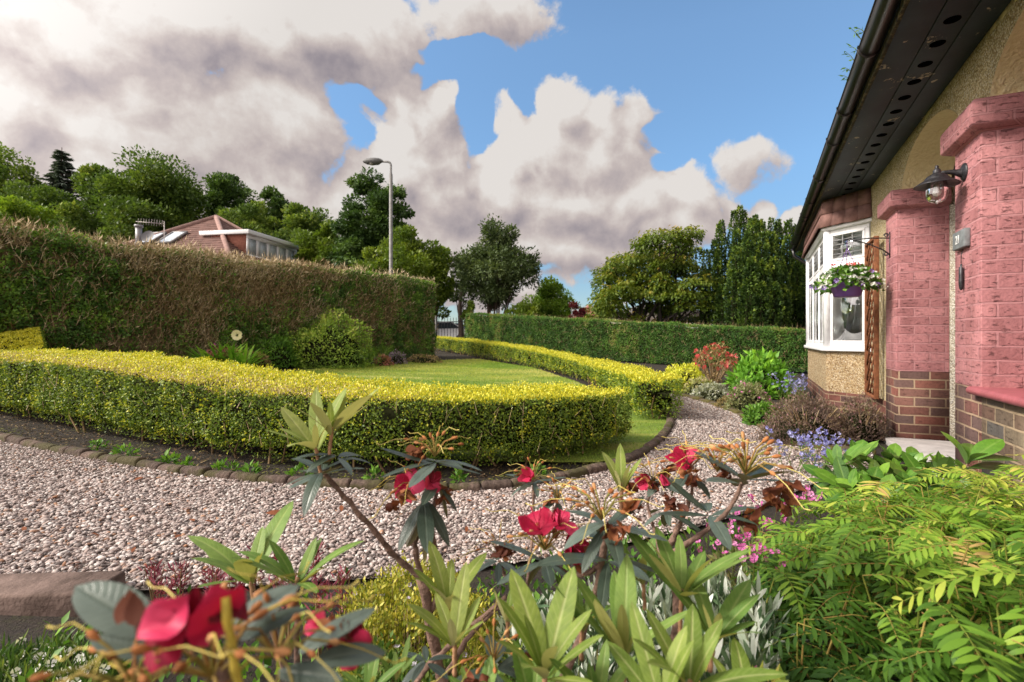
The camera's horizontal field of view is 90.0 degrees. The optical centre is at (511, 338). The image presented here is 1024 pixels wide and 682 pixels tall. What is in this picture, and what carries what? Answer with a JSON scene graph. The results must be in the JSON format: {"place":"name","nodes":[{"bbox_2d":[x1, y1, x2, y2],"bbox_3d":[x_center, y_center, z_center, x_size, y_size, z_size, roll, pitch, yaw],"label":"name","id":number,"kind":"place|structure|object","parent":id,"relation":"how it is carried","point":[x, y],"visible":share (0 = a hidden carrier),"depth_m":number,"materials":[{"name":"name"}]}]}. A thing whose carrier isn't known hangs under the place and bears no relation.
{"place":"outdoors","nodes":[
{"label":"outdoors","id":0,"kind":"place"},
{"bbox_2d":[0,394,873,589],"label":"gravel path","id":1,"kind":"structure","parent":0,"point":[142,587],"depth_m":2.67,"materials":[{"name":"gravel"}]},
{"bbox_2d":[0,0,873,323],"label":"sky","id":2,"kind":"structure","parent":0,"point":[584,126],"materials":[{"name":"white"}]},
{"bbox_2d":[268,359,665,461],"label":"lawn","id":3,"kind":"structure","parent":0,"point":[632,434],"depth_m":6.01,"materials":[{"name":"plant"}]},
{"bbox_2d":[374,353,394,365],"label":"plant","id":4,"kind":"object","parent":3,"relation":"on","point":[383,361],"visible":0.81,"depth_m":11.87,"materials":[{"name":"brown plant"}]},
{"bbox_2d":[386,349,406,364],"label":"plant","id":5,"kind":"object","parent":3,"relation":"on","point":[397,359],"visible":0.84,"depth_m":12.39,"materials":[{"name":"purple plant"}]},
{"bbox_2d":[404,353,442,362],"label":"plant","id":6,"kind":"object","parent":3,"relation":"on","point":[420,359],"visible":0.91,"depth_m":12.94,"materials":[{"name":"brown plant"}]},
{"bbox_2d":[0,348,993,681],"bbox_3d":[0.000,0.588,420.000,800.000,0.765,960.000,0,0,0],"label":"ground","id":7,"kind":"structure","parent":0,"point":[14,628],"depth_m":2.84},
{"bbox_2d":[7,435,30,443],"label":"edging stone","id":8,"kind":"object","parent":7,"relation":"on","point":[16,439],"visible":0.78,"depth_m":4.10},
{"bbox_2d":[0,141,45,196],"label":"broadleaf tree","id":9,"kind":"object","parent":7,"relation":"on","point":[16,172],"visible":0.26,"depth_m":32.50,"materials":[{"name":"green plant"}]},
{"bbox_2d":[0,327,47,349],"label":"golden hedge","id":10,"kind":"object","parent":7,"relation":"on","point":[32,338],"visible":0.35,"depth_m":7.37,"materials":[{"name":"yellow plant"}]},
{"bbox_2d":[0,195,62,231],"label":"sycamore tree","id":11,"kind":"object","parent":7,"relation":"on","point":[11,206],"visible":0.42,"depth_m":13.30,"materials":[{"name":"green plant"}]},
{"bbox_2d":[0,178,78,220],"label":"broadleaf tree","id":12,"kind":"object","parent":7,"relation":"on","point":[45,195],"visible":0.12,"depth_m":29.92,"materials":[{"name":"green plant"}]},
{"bbox_2d":[39,148,81,201],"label":"conifer tree","id":13,"kind":"object","parent":7,"relation":"on","point":[59,176],"visible":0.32,"depth_m":37.74,"materials":[{"name":"green plant"}]},
{"bbox_2d":[0,571,125,616],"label":"kerb slab","id":14,"kind":"structure","parent":7,"relation":"on","point":[36,594],"depth_m":1.74,"materials":[{"name":"stone"}]},
{"bbox_2d":[0,624,136,681],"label":"candytuft","id":15,"kind":"object","parent":7,"relation":"on","point":[16,662],"visible":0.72,"depth_m":1.42,"materials":[{"name":"green plant"}]},
{"bbox_2d":[64,446,91,456],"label":"edging stone","id":16,"kind":"object","parent":7,"relation":"on","point":[75,451],"visible":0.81,"depth_m":3.78,"materials":[{"name":"stone"}]},
{"bbox_2d":[70,162,116,218],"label":"broadleaf tree","id":17,"kind":"object","parent":7,"relation":"on","point":[78,179],"visible":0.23,"depth_m":33.79,"materials":[{"name":"green plant"}]},
{"bbox_2d":[80,451,108,459],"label":"edging stone","id":18,"kind":"object","parent":7,"relation":"on","point":[95,455],"visible":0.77,"depth_m":3.70,"materials":[{"name":"stone"}]},
{"bbox_2d":[98,454,123,463],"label":"edging stone","id":19,"kind":"object","parent":7,"relation":"on","point":[109,458],"visible":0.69,"depth_m":3.63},
{"bbox_2d":[39,194,184,242],"bbox_3d":[-22.745,-3.796,29.263,6.970,8.618,6.142,0,0,0],"label":"broadleaf tree","id":20,"kind":"object","parent":7,"relation":"on","point":[76,214],"visible":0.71,"depth_m":27.86,"materials":[{"name":"green plant"}]},
{"bbox_2d":[109,442,140,455],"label":"weed","id":21,"kind":"object","parent":7,"relation":"on","point":[116,450],"visible":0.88,"depth_m":3.77,"materials":[{"name":"green plant"}]},
{"bbox_2d":[116,455,145,466],"bbox_3d":[-2.668,0.892,3.592,0.199,0.138,0.085,-1,4,19],"label":"edging stone","id":22,"kind":"object","parent":7,"relation":"on","point":[130,460],"visible":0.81,"depth_m":3.56,"materials":[{"name":"stone"}]},
{"bbox_2d":[83,144,211,230],"bbox_3d":[-21.544,-5.581,31.874,6.523,12.241,7.327,0,0,30],"label":"broadleaf tree","id":23,"kind":"object","parent":7,"relation":"on","point":[155,183],"visible":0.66,"depth_m":30.27,"materials":[{"name":"green plant"}]},
{"bbox_2d":[137,558,164,600],"bbox_3d":[-1.233,0.839,1.750,0.080,0.168,0.076,0,0,-32],"label":"red sedum","id":24,"kind":"object","parent":7,"relation":"on","point":[157,569],"visible":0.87,"depth_m":1.75,"materials":[{"name":"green plant"}]},
{"bbox_2d":[136,459,166,469],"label":"edging stone","id":25,"kind":"object","parent":7,"relation":"on","point":[150,464],"visible":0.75,"depth_m":3.49,"materials":[{"name":"stone"}]},
{"bbox_2d":[148,577,174,602],"bbox_3d":[-1.099,0.837,1.602,0.082,0.179,0.084,0,0,39],"label":"red sedum","id":26,"kind":"object","parent":7,"relation":"on","point":[159,590],"visible":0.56,"depth_m":1.60,"materials":[{"name":"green plant"}]},
{"bbox_2d":[154,448,180,463],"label":"weed","id":27,"kind":"object","parent":7,"relation":"on","point":[165,457],"visible":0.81,"depth_m":3.61,"materials":[{"name":"green plant"}]},
{"bbox_2d":[157,464,185,473],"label":"edging stone","id":28,"kind":"object","parent":7,"relation":"on","point":[173,468],"visible":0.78,"depth_m":3.42,"materials":[{"name":"stone"}]},
{"bbox_2d":[164,559,190,596],"bbox_3d":[-1.112,0.833,1.698,0.090,0.186,0.089,0,0,41],"label":"red sedum","id":29,"kind":"object","parent":7,"relation":"on","point":[178,581],"visible":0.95,"depth_m":1.70,"materials":[{"name":"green plant"}]},
{"bbox_2d":[180,465,211,476],"bbox_3d":[-2.095,0.912,3.393,0.199,0.138,0.085,-1,-3,18],"label":"edging stone","id":30,"kind":"object","parent":7,"relation":"on","point":[187,470],"visible":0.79,"depth_m":3.36,"materials":[{"name":"stone"}]},
{"bbox_2d":[199,568,225,593],"bbox_3d":[-0.901,0.811,1.550,0.078,0.242,0.084,0,0,-38],"label":"red sedum","id":31,"kind":"object","parent":7,"relation":"on","point":[212,578],"visible":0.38,"depth_m":1.55,"materials":[{"name":"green plant"}]},
{"bbox_2d":[124,215,300,268],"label":"tiled house","id":32,"kind":"structure","parent":7,"relation":"on","point":[217,231],"depth_m":24.84,"materials":[{"name":"brick"}]},
{"bbox_2d":[28,561,405,681],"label":"rhododendron","id":33,"kind":"object","parent":7,"relation":"on","point":[126,619],"visible":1,"depth_m":0.31,"materials":[{"name":"green plant"}]},
{"bbox_2d":[0,213,438,360],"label":"tall hedge","id":34,"kind":"object","parent":7,"relation":"on","point":[70,289],"visible":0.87,"depth_m":9.64,"materials":[{"name":"green plant"}]},
{"bbox_2d":[203,470,235,479],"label":"edging stone","id":35,"kind":"object","parent":7,"relation":"on","point":[219,474],"visible":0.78,"depth_m":3.31,"materials":[{"name":"stone"}]},
{"bbox_2d":[176,328,272,365],"bbox_3d":[-5.426,0.214,9.642,1.892,0.851,1.487,0,0,13],"label":"daylily","id":36,"kind":"object","parent":7,"relation":"on","point":[240,357],"visible":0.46,"depth_m":9.50,"materials":[{"name":"green plant"}]},
{"bbox_2d":[210,457,242,470],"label":"weed","id":37,"kind":"object","parent":7,"relation":"on","point":[220,463],"visible":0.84,"depth_m":3.45,"materials":[{"name":"green plant"}]},
{"bbox_2d":[194,170,269,217],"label":"broadleaf tree","id":38,"kind":"object","parent":7,"relation":"on","point":[228,191],"visible":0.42,"depth_m":34.85,"materials":[{"name":"green plant"}]},
{"bbox_2d":[230,471,262,481],"bbox_3d":[-1.704,0.930,3.292,0.199,0.138,0.085,3,0,12],"label":"edging stone","id":39,"kind":"object","parent":7,"relation":"on","point":[244,476],"visible":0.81,"depth_m":3.26,"materials":[{"name":"stone"}]},
{"bbox_2d":[241,459,262,473],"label":"weed","id":40,"kind":"object","parent":7,"relation":"on","point":[257,469],"visible":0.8,"depth_m":3.39,"materials":[{"name":"green plant"}]},
{"bbox_2d":[213,200,292,241],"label":"broadleaf tree","id":41,"kind":"object","parent":7,"relation":"on","point":[248,216],"visible":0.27,"depth_m":30.28,"materials":[{"name":"green plant"}]},
{"bbox_2d":[247,350,273,369],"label":"plant","id":42,"kind":"object","parent":7,"relation":"on","point":[260,364],"visible":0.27,"depth_m":10.18,"materials":[{"name":"green plant"}]},
{"bbox_2d":[254,185,289,234],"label":"broadleaf tree","id":43,"kind":"object","parent":7,"relation":"on","point":[277,201],"visible":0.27,"depth_m":37.28,"materials":[{"name":"green plant"}]},
{"bbox_2d":[257,474,290,484],"bbox_3d":[-1.505,0.933,3.256,0.199,0.138,0.085,-2,5,11],"label":"edging stone","id":44,"kind":"object","parent":7,"relation":"on","point":[276,478],"visible":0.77,"depth_m":3.22,"materials":[{"name":"stone"}]},
{"bbox_2d":[255,334,303,368],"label":"plant","id":45,"kind":"object","parent":7,"relation":"on","point":[280,357],"visible":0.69,"depth_m":10.85,"materials":[{"name":"green plant"}]},
{"bbox_2d":[264,201,336,251],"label":"broadleaf tree","id":46,"kind":"object","parent":7,"relation":"on","point":[300,216],"visible":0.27,"depth_m":32.83,"materials":[{"name":"green plant"}]},
{"bbox_2d":[303,538,326,610],"bbox_3d":[-0.671,0.811,1.753,0.089,0.256,0.084,0,0,0],"label":"red sedum","id":47,"kind":"object","parent":7,"relation":"on","point":[316,562],"visible":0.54,"depth_m":1.75,"materials":[{"name":"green plant"}]},
{"bbox_2d":[290,219,343,268],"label":"broadleaf tree","id":48,"kind":"object","parent":7,"relation":"on","point":[314,247],"visible":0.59,"depth_m":27.35,"materials":[{"name":"green plant"}]},
{"bbox_2d":[0,346,635,471],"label":"golden hedge","id":49,"kind":"object","parent":7,"relation":"on","point":[230,401],"visible":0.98,"depth_m":4.03,"materials":[{"name":"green plant"}]},
{"bbox_2d":[304,577,337,655],"bbox_3d":[-0.540,0.812,1.450,0.086,0.262,0.085,0,0,-40],"label":"red sedum","id":50,"kind":"object","parent":7,"relation":"on","point":[318,597],"visible":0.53,"depth_m":1.45,"materials":[{"name":"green plant"}]},
{"bbox_2d":[0,397,656,483],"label":"leaf litter","id":51,"kind":"object","parent":7,"relation":"on","point":[201,462],"visible":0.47,"depth_m":4.00,"materials":[{"name":"soil"}]},
{"bbox_2d":[287,307,380,368],"bbox_3d":[-4.059,-0.018,11.609,2.188,1.416,1.880,0,0,0],"label":"azalea bush","id":52,"kind":"object","parent":7,"relation":"on","point":[334,347],"visible":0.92,"depth_m":11.21,"materials":[{"name":"green plant"}]},
{"bbox_2d":[319,478,351,488],"bbox_3d":[-1.104,0.942,3.203,0.199,0.138,0.085,-2,6,4],"label":"edging stone","id":53,"kind":"object","parent":7,"relation":"on","point":[343,482],"visible":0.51,"depth_m":3.16,"materials":[{"name":"stone"}]},
{"bbox_2d":[325,563,352,615],"bbox_3d":[-0.537,0.828,1.604,0.081,0.230,0.089,0,0,34],"label":"red sedum","id":54,"kind":"object","parent":7,"relation":"on","point":[341,582],"visible":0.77,"depth_m":1.60,"materials":[{"name":"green plant"}]},
{"bbox_2d":[349,479,383,491],"bbox_3d":[-0.903,0.947,3.190,0.199,0.138,0.085,-1,1,3],"label":"edging stone","id":55,"kind":"object","parent":7,"relation":"on","point":[368,484],"visible":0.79,"depth_m":3.15,"materials":[{"name":"stone"}]},
{"bbox_2d":[323,166,415,269],"bbox_3d":[-7.339,-4.250,26.955,4.814,9.589,3.996,0,0,-32],"label":"beech tree","id":56,"kind":"object","parent":7,"relation":"on","point":[359,226],"visible":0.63,"depth_m":25.91,"materials":[{"name":"green plant"}]},
{"bbox_2d":[361,464,385,479],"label":"weed","id":57,"kind":"object","parent":7,"relation":"on","point":[376,470],"visible":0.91,"depth_m":3.34,"materials":[{"name":"green plant"}]},
{"bbox_2d":[363,158,392,272],"bbox_3d":[-4.447,-2.803,17.000,1.025,6.406,0.320,0,0,0],"label":"street lamp","id":58,"kind":"object","parent":7,"relation":"on","point":[372,161],"visible":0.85,"depth_m":16.95,"materials":[{"name":"metal"}]},
{"bbox_2d":[348,224,452,308],"bbox_3d":[-4.590,-2.129,21.051,4.292,5.285,3.877,0,0,0],"label":"lime tree","id":59,"kind":"object","parent":7,"relation":"on","point":[416,260],"visible":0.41,"depth_m":20.75,"materials":[{"name":"green plant"}]},
{"bbox_2d":[333,550,504,681],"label":"thyme mound","id":60,"kind":"object","parent":7,"relation":"on","point":[395,598],"visible":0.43,"depth_m":1.51,"materials":[{"name":"yellow plant"}]},
{"bbox_2d":[342,630,522,681],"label":"veronica mound","id":61,"kind":"object","parent":7,"relation":"on","point":[429,676],"visible":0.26,"depth_m":1.17,"materials":[{"name":"green plant"}]},
{"bbox_2d":[426,245,455,339],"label":"lime tree","id":62,"kind":"object","parent":7,"relation":"on","point":[448,288],"visible":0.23,"depth_m":23.82,"materials":[{"name":"green plant"}]},
{"bbox_2d":[435,316,464,348],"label":"iron gate","id":63,"kind":"structure","parent":7,"relation":"on","point":[447,321],"depth_m":19.49,"materials":[{"name":"black"}]},
{"bbox_2d":[449,468,468,482],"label":"weed","id":64,"kind":"object","parent":7,"relation":"on","point":[463,477],"visible":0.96,"depth_m":3.39,"materials":[{"name":"green plant"}]},
{"bbox_2d":[448,254,470,342],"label":"street tree","id":65,"kind":"object","parent":7,"relation":"on","point":[460,305],"visible":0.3,"depth_m":25.93,"materials":[{"name":"green plant"}]},
{"bbox_2d":[448,481,480,491],"bbox_3d":[-0.298,0.975,3.224,0.199,0.138,0.085,-3,3,-7],"label":"edging stone","id":66,"kind":"object","parent":7,"relation":"on","point":[473,486],"visible":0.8,"depth_m":3.19,"materials":[{"name":"stone"}]},
{"bbox_2d":[460,300,475,325],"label":"laurel bush","id":67,"kind":"object","parent":7,"relation":"on","point":[471,306],"visible":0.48,"depth_m":20.37,"materials":[{"name":"green plant"}]},
{"bbox_2d":[448,213,542,316],"bbox_3d":[-0.749,-2.477,22.282,4.046,5.787,3.664,0,0,45],"label":"rowan tree","id":68,"kind":"object","parent":7,"relation":"on","point":[483,264],"visible":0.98,"depth_m":21.59,"materials":[{"name":"green plant"}]},
{"bbox_2d":[480,479,512,490],"bbox_3d":[-0.102,0.969,3.265,0.199,0.138,0.085,1,5,-15],"label":"edging stone","id":69,"kind":"object","parent":7,"relation":"on","point":[494,484],"visible":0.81,"depth_m":3.23,"materials":[{"name":"stone"}]},
{"bbox_2d":[188,387,828,681],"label":"rhododendron","id":70,"kind":"object","parent":7,"relation":"on","point":[688,650],"visible":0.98,"depth_m":0.81,"materials":[{"name":"green plant"}]},
{"bbox_2d":[504,300,545,318],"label":"elder bush","id":71,"kind":"object","parent":7,"relation":"on","point":[525,308],"visible":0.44,"depth_m":20.70,"materials":[{"name":"green plant"}]},
{"bbox_2d":[521,275,581,319],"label":"hazel tree","id":72,"kind":"object","parent":7,"relation":"on","point":[550,299],"visible":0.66,"depth_m":23.19,"materials":[{"name":"green plant"}]},
{"bbox_2d":[540,472,565,484],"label":"edging stone","id":73,"kind":"object","parent":7,"relation":"on","point":[559,474],"visible":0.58,"depth_m":3.41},
{"bbox_2d":[436,335,683,418],"bbox_3d":[0.056,0.399,12.511,1.778,1.090,14.057,0,0,-18],"label":"golden hedge","id":74,"kind":"object","parent":7,"relation":"on","point":[647,390],"visible":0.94,"depth_m":8.94,"materials":[{"name":"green plant"}]},
{"bbox_2d":[563,467,587,478],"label":"edging stone","id":75,"kind":"object","parent":7,"relation":"on","point":[578,472],"visible":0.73,"depth_m":3.51,"materials":[{"name":"stone"}]},
{"bbox_2d":[568,301,592,317],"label":"copper shrub","id":76,"kind":"object","parent":7,"relation":"on","point":[581,312],"visible":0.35,"depth_m":21.95,"materials":[{"name":"red plant"}]},
{"bbox_2d":[582,462,606,473],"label":"edging stone","id":77,"kind":"object","parent":7,"relation":"on","point":[597,467],"visible":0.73,"depth_m":3.63,"materials":[{"name":"stone"}]},
{"bbox_2d":[463,312,807,372],"bbox_3d":[3.100,-0.160,14.675,1.117,1.900,13.266,0,0,-45],"label":"boundary hedge","id":78,"kind":"object","parent":7,"relation":"on","point":[668,342],"visible":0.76,"depth_m":13.91,"materials":[{"name":"green plant"}]},
{"bbox_2d":[493,566,807,681],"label":"silver plant","id":79,"kind":"object","parent":7,"relation":"on","point":[750,643],"visible":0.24,"depth_m":1.18,"materials":[{"name":"green plant"}]},
{"bbox_2d":[583,224,727,326],"bbox_3d":[4.444,-1.502,16.455,4.800,4.005,3.868,0,0,0],"label":"maple tree","id":80,"kind":"object","parent":7,"relation":"on","point":[666,266],"visible":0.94,"depth_m":15.85,"materials":[{"name":"green plant"}]},
{"bbox_2d":[660,362,709,390],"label":"spirea bush","id":81,"kind":"object","parent":7,"relation":"on","point":[681,371],"visible":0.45,"depth_m":8.36,"materials":[{"name":"plant"}]},
{"bbox_2d":[682,375,716,393],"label":"plant","id":82,"kind":"object","parent":7,"relation":"on","point":[700,380],"visible":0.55,"depth_m":8.04,"materials":[{"name":"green plant"}]},
{"bbox_2d":[690,381,729,400],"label":"grey plant","id":83,"kind":"object","parent":7,"relation":"on","point":[712,393],"visible":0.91,"depth_m":7.36,"materials":[{"name":"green plant"}]},
{"bbox_2d":[690,341,737,384],"bbox_3d":[3.634,0.443,9.242,1.009,0.794,0.824,0,0,0],"label":"azalea bush","id":84,"kind":"object","parent":7,"relation":"on","point":[713,374],"visible":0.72,"depth_m":9.15,"materials":[{"name":"red plant"}]},
{"bbox_2d":[728,377,756,394],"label":"plant","id":85,"kind":"object","parent":7,"relation":"on","point":[734,383],"visible":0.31,"depth_m":7.49,"materials":[{"name":"green plant"}]},
{"bbox_2d":[698,205,793,332],"bbox_3d":[6.829,-1.802,15.072,2.409,4.703,2.332,0,0,0],"label":"yew tree","id":86,"kind":"object","parent":7,"relation":"on","point":[755,295],"visible":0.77,"depth_m":14.59,"materials":[{"name":"green plant"}]},
{"bbox_2d":[724,379,771,411],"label":"pink geranium","id":87,"kind":"object","parent":7,"relation":"on","point":[740,401],"visible":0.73,"depth_m":6.31,"materials":[{"name":"green plant"}]},
{"bbox_2d":[695,484,822,663],"bbox_3d":[0.769,0.737,1.618,0.349,0.426,0.789,0,0,39],"label":"pink silene","id":88,"kind":"object","parent":7,"relation":"on","point":[721,554],"visible":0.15,"depth_m":1.62,"materials":[{"name":"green plant"}]},
{"bbox_2d":[722,346,800,399],"bbox_3d":[3.815,0.516,7.834,1.123,0.821,0.960,0,0,0],"label":"rhododendron bush","id":89,"kind":"object","parent":7,"relation":"on","point":[760,362],"visible":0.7,"depth_m":7.67,"materials":[{"name":"green plant"}]},
{"bbox_2d":[741,400,784,427],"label":"green clump","id":90,"kind":"object","parent":7,"relation":"on","point":[755,414],"visible":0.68,"depth_m":5.49,"materials":[{"name":"green plant"}]},
{"bbox_2d":[765,217,805,332],"bbox_3d":[8.632,-1.664,15.572,1.363,4.428,1.970,0,0,0],"label":"yew tree","id":91,"kind":"object","parent":7,"relation":"on","point":[796,270],"visible":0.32,"depth_m":15.18,"materials":[{"name":"green plant"}]},
{"bbox_2d":[768,371,807,406],"bbox_3d":[3.713,0.663,6.683,0.828,0.480,0.402,0,0,-41],"label":"blue campanula","id":92,"kind":"object","parent":7,"relation":"on","point":[803,383],"visible":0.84,"depth_m":6.62,"materials":[{"name":"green plant"}]},
{"bbox_2d":[751,388,860,446],"bbox_3d":[2.687,0.701,4.669,0.911,0.525,0.687,0,0,0],"label":"purple heather","id":93,"kind":"object","parent":7,"relation":"on","point":[812,419],"visible":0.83,"depth_m":4.57,"materials":[{"name":"brown plant"}]},
{"bbox_2d":[765,426,854,477],"bbox_3d":[2.228,0.813,3.802,0.599,0.286,0.794,0,0,22],"label":"blue campanula","id":94,"kind":"object","parent":7,"relation":"on","point":[799,438],"visible":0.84,"depth_m":3.78,"materials":[{"name":"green plant"}]},
{"bbox_2d":[834,392,893,441],"bbox_3d":[3.308,0.729,4.832,0.595,0.463,0.320,0,0,0],"label":"purple heather","id":95,"kind":"object","parent":7,"relation":"on","point":[870,430],"visible":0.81,"depth_m":4.77,"materials":[{"name":"brown plant"}]},
{"bbox_2d":[730,454,1023,681],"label":"sorbaria","id":96,"kind":"object","parent":7,"relation":"on","point":[957,570],"visible":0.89,"depth_m":1.05,"materials":[{"name":"green plant"}]},
{"bbox_2d":[789,0,1023,509],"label":"bungalow","id":97,"kind":"object","parent":7,"relation":"on","point":[930,85],"visible":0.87,"depth_m":3.86,"materials":[{"name":"pink brick"}]},
{"bbox_2d":[801,188,871,415],"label":"bay window","id":98,"kind":"structure","parent":97,"relation":"in","point":[834,326],"depth_m":6.47,"materials":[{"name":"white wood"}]},
{"bbox_2d":[839,27,863,80],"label":"gutter weed","id":99,"kind":"object","parent":97,"relation":"on","point":[846,53],"visible":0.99,"depth_m":3.30,"materials":[{"name":"green plant"}]},
{"bbox_2d":[843,232,889,257],"bbox_3d":[3.500,-0.915,5.059,0.385,0.250,0.016,0,0,26],"label":"basket bracket","id":100,"kind":"object","parent":97,"relation":"attached to","point":[885,237],"visible":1,"depth_m":5.01,"materials":[{"name":"black metal"}]},
{"bbox_2d":[809,241,887,297],"bbox_3d":[3.343,-0.699,5.115,0.626,0.567,0.639,0,0,-14],"label":"hanging basket","id":101,"kind":"object","parent":100,"relation":"hanging from","point":[846,280],"visible":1,"depth_m":5.01,"materials":[{"name":"purple plastic"}]},
{"bbox_2d":[864,236,878,398],"bbox_3d":[3.953,-0.225,5.630,0.045,1.720,0.540,0,0,26],"label":"trellis","id":102,"kind":"object","parent":97,"relation":"attached to","point":[868,345],"visible":0.87,"depth_m":5.61,"materials":[{"name":"brown wood"}]},
{"bbox_2d":[913,163,967,203],"bbox_3d":[2.705,-0.978,3.244,0.256,0.250,0.236,0,0,26],"label":"wall lantern","id":103,"kind":"object","parent":97,"relation":"attached to","point":[936,181],"depth_m":3.22,"materials":[{"name":"black metal"}]},
{"bbox_2d":[953,227,969,250],"bbox_3d":[2.807,-0.620,3.201,0.032,0.112,0.210,0,0,26],"label":"number plaque","id":104,"kind":"object","parent":97,"relation":"attached to","point":[961,239],"visible":1,"depth_m":3.15,"materials":[{"name":"stone"}]},
{"bbox_2d":[958,249,963,289],"bbox_3d":[2.809,-0.432,3.202,0.025,0.258,0.030,0,0,26],"label":"hanging chime","id":105,"kind":"object","parent":104,"relation":"hanging from","point":[961,278],"visible":1,"depth_m":3.19,"materials":[{"name":"black metal"}]},
{"bbox_2d":[802,431,1022,531],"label":"glossy shrub","id":106,"kind":"object","parent":7,"relation":"on","point":[843,474],"visible":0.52,"depth_m":2.12,"materials":[{"name":"green plant"}]},
{"label":"street","id":107,"kind":"structure","parent":0,"visible":0},
{"bbox_2d":[437,322,466,341],"bbox_3d":[-4.611,-0.390,32.999,4.110,1.419,1.800,0,0,-11],"label":"parked car","id":108,"kind":"object","parent":107,"relation":"on","point":[439,328],"visible":0.05,"depth_m":32.29,"materials":[{"name":"grey paint"}]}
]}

